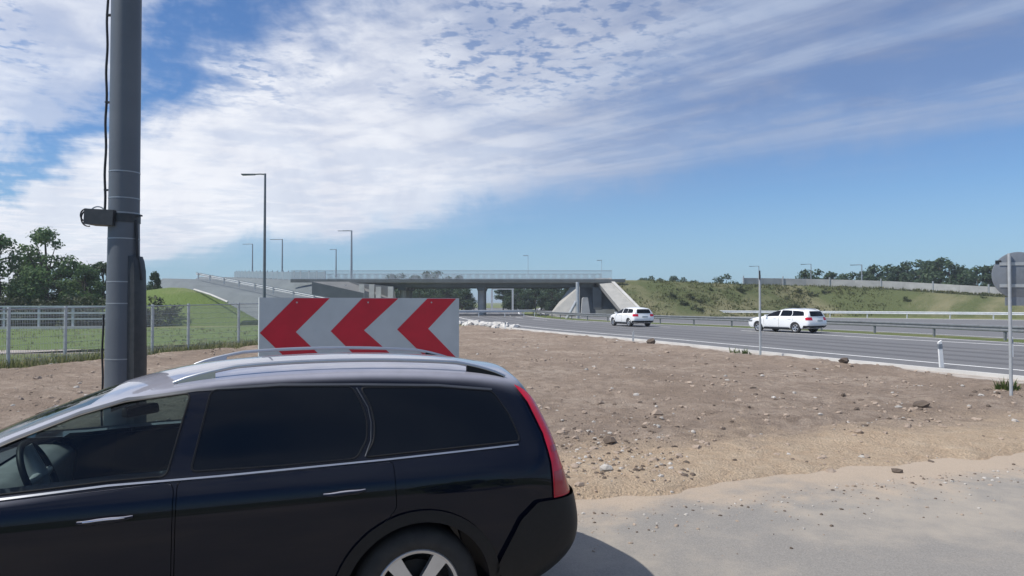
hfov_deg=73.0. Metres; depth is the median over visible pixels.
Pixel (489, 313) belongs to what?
road wear
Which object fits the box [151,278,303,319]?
ramp
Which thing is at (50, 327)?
railing
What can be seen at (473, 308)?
shaded tree
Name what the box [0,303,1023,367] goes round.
ground
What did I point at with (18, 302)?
dark shrub
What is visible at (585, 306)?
concrete marker
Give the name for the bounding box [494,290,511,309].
shaded tree
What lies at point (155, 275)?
bushy tree
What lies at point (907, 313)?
guard rail
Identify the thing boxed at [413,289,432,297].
shaded tree
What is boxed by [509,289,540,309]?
shaded tree
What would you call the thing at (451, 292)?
shaded tree
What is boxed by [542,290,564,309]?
shaded tree
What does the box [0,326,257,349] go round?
lawn
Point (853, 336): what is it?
road marking
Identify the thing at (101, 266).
bushy tree
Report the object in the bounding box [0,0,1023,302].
sky
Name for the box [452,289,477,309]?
shaded tree
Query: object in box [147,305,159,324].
dark shrub
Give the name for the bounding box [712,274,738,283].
round tree
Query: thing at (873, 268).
woodland tree
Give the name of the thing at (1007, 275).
round sign
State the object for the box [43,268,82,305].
bushy tree
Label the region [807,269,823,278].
woodland tree
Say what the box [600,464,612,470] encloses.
stone
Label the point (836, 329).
road marking
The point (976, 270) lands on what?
woodland tree
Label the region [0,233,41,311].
broadleaf tree
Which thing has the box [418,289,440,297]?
shaded tree
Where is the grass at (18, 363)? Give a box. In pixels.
[0,327,257,368]
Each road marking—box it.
[459,317,1023,370]
[509,315,1019,345]
[518,312,1023,343]
[538,308,1020,338]
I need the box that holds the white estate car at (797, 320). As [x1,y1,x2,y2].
[748,308,826,332]
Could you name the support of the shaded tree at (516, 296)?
on the ground at (495, 305)
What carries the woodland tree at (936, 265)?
on the ground at (495, 305)
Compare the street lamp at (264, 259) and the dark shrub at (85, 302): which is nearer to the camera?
the street lamp at (264, 259)
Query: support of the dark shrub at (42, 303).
on the ground at (495, 305)
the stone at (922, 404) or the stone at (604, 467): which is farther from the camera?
the stone at (922, 404)
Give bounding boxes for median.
[522,308,1023,342]
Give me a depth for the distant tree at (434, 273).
213.08 m
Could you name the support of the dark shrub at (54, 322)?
on the ground at (495, 305)
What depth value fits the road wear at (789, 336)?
35.86 m
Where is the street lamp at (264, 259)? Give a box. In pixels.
[241,173,265,296]
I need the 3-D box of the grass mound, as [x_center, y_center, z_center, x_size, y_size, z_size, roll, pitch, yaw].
[-30.491,1.617,61.369,20.199,3.260,13.863,-1,-1,31]
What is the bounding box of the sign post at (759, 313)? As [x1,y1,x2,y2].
[759,271,760,354]
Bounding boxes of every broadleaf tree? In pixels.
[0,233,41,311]
[4,225,89,311]
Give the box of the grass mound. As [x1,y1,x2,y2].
[58,288,257,325]
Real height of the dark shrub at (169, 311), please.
2.725 m
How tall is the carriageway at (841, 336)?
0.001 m
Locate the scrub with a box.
[619,278,1006,316]
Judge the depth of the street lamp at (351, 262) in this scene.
108.03 m
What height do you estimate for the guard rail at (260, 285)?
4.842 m
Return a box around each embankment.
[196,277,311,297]
[616,280,1023,317]
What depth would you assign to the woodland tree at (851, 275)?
130.66 m
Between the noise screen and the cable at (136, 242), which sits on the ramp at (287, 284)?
the noise screen
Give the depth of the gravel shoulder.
18.57 m
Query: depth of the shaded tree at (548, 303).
150.92 m
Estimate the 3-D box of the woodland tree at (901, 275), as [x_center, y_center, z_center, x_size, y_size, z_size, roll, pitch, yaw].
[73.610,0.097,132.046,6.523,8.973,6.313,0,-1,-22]
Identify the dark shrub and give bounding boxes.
[0,295,34,326]
[0,297,41,320]
[0,298,60,326]
[25,300,70,325]
[41,294,80,325]
[57,296,104,325]
[67,297,105,325]
[147,295,180,326]
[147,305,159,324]
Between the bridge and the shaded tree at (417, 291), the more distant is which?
the shaded tree at (417, 291)
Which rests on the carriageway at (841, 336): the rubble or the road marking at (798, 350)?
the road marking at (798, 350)
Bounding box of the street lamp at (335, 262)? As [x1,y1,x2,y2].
[330,249,336,276]
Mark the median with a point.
(900, 334)
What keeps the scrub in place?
on the embankment at (919, 302)
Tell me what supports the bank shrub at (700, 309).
on the embankment at (919, 302)
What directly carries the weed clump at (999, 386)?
on the dirt field
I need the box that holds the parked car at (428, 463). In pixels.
[0,346,577,575]
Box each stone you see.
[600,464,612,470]
[603,436,616,443]
[646,338,655,343]
[838,358,848,362]
[891,468,902,472]
[912,400,929,407]
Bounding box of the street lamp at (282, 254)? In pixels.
[270,239,282,271]
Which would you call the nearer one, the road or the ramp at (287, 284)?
the road
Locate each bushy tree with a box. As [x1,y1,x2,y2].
[0,265,54,304]
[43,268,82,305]
[53,265,105,308]
[76,261,106,300]
[147,271,161,289]
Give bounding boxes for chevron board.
[258,297,458,357]
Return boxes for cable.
[101,314,104,389]
[103,0,110,208]
[135,220,142,279]
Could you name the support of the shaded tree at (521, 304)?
on the ground at (495, 305)
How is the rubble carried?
on the ground at (495, 305)
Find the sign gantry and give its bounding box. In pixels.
[491,289,513,312]
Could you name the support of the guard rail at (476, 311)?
on the carriageway at (841, 336)
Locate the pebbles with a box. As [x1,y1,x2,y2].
[10,340,1018,541]
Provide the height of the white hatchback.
1.502 m
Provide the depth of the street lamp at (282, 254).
128.06 m
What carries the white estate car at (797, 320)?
on the carriageway at (841, 336)
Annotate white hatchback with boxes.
[610,307,653,326]
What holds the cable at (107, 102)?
attached to the utility mast
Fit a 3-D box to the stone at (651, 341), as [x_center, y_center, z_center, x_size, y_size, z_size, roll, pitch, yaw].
[6.010,2.322,29.782,0.350,0.348,0.432,1,-2,-39]
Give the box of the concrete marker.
[581,297,590,316]
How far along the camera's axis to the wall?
96.49 m
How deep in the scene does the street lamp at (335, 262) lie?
140.05 m
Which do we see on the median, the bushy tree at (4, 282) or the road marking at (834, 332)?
the road marking at (834, 332)
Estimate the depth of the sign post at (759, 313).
23.96 m
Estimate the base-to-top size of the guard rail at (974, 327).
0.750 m
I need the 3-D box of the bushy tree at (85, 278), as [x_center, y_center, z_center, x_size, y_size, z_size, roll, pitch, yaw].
[-38.464,0.498,63.653,5.319,5.394,4.414,0,-1,18]
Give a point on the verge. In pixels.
(916, 318)
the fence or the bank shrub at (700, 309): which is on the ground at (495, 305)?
the fence
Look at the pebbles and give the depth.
8.77 m
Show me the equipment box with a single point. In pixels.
(100, 217)
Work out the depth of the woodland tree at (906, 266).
148.59 m
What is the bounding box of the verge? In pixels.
[892,318,995,319]
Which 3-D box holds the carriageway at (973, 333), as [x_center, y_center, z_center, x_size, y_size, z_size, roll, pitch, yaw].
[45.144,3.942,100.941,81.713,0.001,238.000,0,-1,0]
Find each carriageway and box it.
[459,308,1023,375]
[536,308,1023,339]
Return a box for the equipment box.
[80,206,142,226]
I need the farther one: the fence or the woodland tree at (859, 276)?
the woodland tree at (859, 276)
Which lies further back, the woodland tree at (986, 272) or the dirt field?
the woodland tree at (986, 272)
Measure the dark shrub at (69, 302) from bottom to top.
2.798 m
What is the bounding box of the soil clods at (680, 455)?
[1,332,1023,555]
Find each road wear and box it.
[476,308,1023,360]
[488,308,1023,355]
[498,309,1023,352]
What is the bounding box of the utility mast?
[104,0,146,388]
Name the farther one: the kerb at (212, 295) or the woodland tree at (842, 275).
the woodland tree at (842, 275)
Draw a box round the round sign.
[991,252,1023,395]
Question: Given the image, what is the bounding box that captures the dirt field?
[0,325,1023,499]
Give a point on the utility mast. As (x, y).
(125, 356)
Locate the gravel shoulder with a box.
[499,327,1023,382]
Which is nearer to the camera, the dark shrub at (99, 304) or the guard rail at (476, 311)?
the dark shrub at (99, 304)
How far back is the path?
26.49 m
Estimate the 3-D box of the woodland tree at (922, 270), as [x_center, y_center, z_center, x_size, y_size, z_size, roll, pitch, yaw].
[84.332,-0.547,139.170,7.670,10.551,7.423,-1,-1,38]
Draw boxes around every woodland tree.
[795,269,821,278]
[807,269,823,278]
[823,271,836,279]
[834,273,848,279]
[838,272,859,279]
[855,270,871,279]
[856,264,887,280]
[863,264,917,290]
[888,265,914,290]
[900,260,918,279]
[906,259,950,281]
[914,260,943,283]
[918,257,966,292]
[922,261,978,294]
[963,265,994,286]
[976,265,992,294]
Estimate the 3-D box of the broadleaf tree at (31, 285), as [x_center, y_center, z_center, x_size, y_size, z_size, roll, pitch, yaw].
[-39.953,-1.173,59.815,6.411,8.580,7.121,1,-1,-34]
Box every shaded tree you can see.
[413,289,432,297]
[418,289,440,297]
[431,289,445,297]
[434,289,461,303]
[448,289,476,309]
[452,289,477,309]
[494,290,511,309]
[503,289,530,309]
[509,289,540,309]
[514,289,540,309]
[526,289,545,309]
[536,289,564,310]
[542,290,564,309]
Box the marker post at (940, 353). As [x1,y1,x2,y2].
[937,340,943,366]
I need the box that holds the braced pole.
[566,282,578,317]
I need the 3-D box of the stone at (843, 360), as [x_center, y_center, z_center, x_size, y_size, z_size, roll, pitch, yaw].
[9.436,2.063,19.643,0.308,0.183,0.309,0,-1,0]
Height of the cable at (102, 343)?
1.651 m
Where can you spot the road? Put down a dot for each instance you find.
(893, 536)
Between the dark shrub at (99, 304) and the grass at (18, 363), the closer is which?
the grass at (18, 363)
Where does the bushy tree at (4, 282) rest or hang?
on the ground at (495, 305)
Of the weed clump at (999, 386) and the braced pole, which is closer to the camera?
the weed clump at (999, 386)
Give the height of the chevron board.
1.955 m
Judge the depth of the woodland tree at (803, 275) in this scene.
127.86 m
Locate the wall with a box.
[743,276,1001,295]
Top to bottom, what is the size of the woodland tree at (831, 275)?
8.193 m
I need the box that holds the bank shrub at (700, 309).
[689,304,703,310]
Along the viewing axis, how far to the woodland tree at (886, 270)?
136.62 m
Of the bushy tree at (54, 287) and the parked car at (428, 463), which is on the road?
the parked car at (428, 463)
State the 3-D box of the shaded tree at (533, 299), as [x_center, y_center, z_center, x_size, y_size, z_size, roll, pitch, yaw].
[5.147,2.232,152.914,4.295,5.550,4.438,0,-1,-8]
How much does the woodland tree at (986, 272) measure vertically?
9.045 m
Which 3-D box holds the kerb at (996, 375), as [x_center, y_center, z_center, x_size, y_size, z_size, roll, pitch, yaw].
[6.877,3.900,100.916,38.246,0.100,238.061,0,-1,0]
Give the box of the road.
[541,452,1023,575]
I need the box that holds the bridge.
[290,270,639,315]
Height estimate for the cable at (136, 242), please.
0.734 m
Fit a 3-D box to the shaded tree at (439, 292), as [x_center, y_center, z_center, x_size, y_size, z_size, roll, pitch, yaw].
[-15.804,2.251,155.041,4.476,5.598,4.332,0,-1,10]
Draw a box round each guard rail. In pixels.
[196,272,328,297]
[459,310,534,316]
[533,310,1023,340]
[720,310,1023,318]
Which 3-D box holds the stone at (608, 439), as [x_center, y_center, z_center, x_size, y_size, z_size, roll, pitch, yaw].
[1.275,1.996,9.059,0.152,0.110,0.160,1,-1,-24]
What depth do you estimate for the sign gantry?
117.83 m
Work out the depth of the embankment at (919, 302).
92.30 m
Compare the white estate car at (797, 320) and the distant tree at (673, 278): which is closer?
the white estate car at (797, 320)
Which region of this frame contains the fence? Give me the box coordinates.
[0,303,257,366]
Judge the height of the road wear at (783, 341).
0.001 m
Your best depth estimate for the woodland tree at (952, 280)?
128.69 m
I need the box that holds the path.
[0,341,255,353]
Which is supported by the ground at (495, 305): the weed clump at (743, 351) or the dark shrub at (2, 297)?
the dark shrub at (2, 297)
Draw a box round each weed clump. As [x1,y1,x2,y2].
[738,348,751,353]
[989,379,1023,390]
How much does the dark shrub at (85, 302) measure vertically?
2.654 m
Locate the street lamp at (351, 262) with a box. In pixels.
[343,230,352,273]
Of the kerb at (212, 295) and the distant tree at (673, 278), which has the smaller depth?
the kerb at (212, 295)
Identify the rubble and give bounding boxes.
[459,320,519,328]
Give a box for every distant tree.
[425,271,443,277]
[669,276,677,280]
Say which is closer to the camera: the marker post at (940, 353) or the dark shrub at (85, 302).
the marker post at (940, 353)
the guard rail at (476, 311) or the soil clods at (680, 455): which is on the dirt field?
the soil clods at (680, 455)
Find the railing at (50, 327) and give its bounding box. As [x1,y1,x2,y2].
[0,306,105,328]
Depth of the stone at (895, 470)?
7.68 m
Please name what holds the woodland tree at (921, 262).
on the ground at (495, 305)
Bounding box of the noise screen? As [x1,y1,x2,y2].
[234,270,325,279]
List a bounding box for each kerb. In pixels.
[193,289,227,302]
[463,308,1023,379]
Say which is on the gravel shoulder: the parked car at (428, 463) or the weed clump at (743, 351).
the weed clump at (743, 351)

